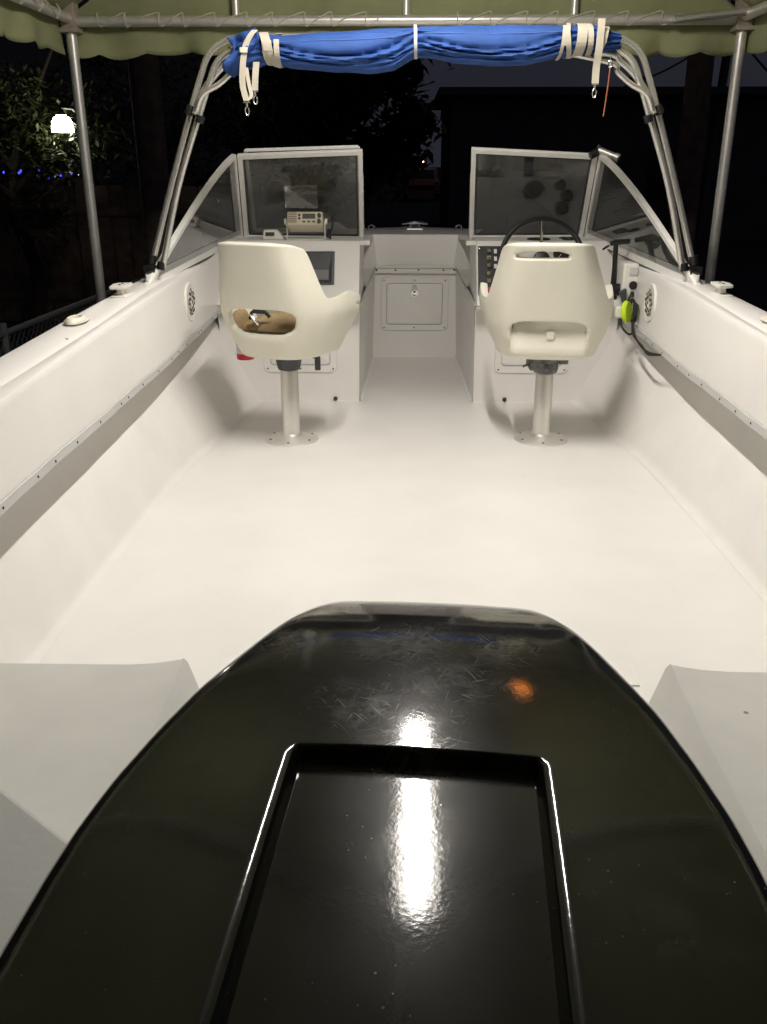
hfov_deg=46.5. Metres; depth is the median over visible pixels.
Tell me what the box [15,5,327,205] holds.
broadleaf tree
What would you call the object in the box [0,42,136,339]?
broadleaf tree
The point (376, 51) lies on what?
bimini top
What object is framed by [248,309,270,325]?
buckled strap
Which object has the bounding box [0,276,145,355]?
chain link fence
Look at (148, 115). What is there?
timber post
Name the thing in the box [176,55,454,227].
broadleaf tree
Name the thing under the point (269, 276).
pedestal seat
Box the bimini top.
[141,18,704,283]
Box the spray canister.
[236,344,253,359]
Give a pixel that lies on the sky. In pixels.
(572, 72)
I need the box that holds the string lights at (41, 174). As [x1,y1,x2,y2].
[2,169,94,177]
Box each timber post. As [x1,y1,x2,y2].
[127,53,173,264]
[669,52,714,263]
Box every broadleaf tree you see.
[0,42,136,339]
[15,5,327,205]
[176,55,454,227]
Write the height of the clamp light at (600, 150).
0.082 m
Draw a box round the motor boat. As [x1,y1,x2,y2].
[0,145,766,952]
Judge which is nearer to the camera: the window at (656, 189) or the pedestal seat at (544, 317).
the pedestal seat at (544, 317)
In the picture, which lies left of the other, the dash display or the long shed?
the dash display
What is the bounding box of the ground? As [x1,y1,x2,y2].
[0,167,766,356]
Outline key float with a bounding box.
[621,293,632,321]
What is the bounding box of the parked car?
[403,167,439,200]
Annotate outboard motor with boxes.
[0,601,766,1023]
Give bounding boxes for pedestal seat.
[217,242,360,446]
[479,242,613,446]
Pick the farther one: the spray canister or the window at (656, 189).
the window at (656, 189)
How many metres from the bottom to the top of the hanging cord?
0.200 m
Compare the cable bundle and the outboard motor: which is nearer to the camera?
the outboard motor
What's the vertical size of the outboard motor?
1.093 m
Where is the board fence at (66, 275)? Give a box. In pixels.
[0,178,243,320]
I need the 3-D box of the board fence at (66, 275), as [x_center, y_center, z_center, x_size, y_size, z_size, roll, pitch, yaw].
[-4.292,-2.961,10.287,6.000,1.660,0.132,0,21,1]
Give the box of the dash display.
[263,229,284,238]
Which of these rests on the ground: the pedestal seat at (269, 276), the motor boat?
the motor boat
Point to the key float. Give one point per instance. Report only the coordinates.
(626, 310)
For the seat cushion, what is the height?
0.122 m
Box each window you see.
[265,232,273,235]
[646,150,676,198]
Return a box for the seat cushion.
[232,309,295,334]
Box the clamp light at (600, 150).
[588,144,620,162]
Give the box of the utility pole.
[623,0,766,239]
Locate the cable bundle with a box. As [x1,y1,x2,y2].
[620,298,660,355]
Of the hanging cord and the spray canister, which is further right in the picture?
the hanging cord
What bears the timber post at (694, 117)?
on the ground
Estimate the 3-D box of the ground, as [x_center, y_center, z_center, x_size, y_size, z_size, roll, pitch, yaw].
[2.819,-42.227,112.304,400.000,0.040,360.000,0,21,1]
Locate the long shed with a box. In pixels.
[432,76,766,239]
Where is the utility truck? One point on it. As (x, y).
(423, 163)
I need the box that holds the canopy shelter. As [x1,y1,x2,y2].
[0,0,766,302]
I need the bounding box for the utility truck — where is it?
[413,156,426,167]
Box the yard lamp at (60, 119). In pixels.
[52,106,74,132]
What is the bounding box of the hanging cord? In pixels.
[603,56,612,115]
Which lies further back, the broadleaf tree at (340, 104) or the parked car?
the parked car
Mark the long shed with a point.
(568, 119)
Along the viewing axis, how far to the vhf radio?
4.37 m
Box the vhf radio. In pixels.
[284,212,332,239]
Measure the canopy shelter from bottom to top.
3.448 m
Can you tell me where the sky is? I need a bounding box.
[0,0,766,166]
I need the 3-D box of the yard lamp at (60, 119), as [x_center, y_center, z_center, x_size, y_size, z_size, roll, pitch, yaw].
[-2.979,-2.707,8.703,0.237,2.287,0.238,0,21,1]

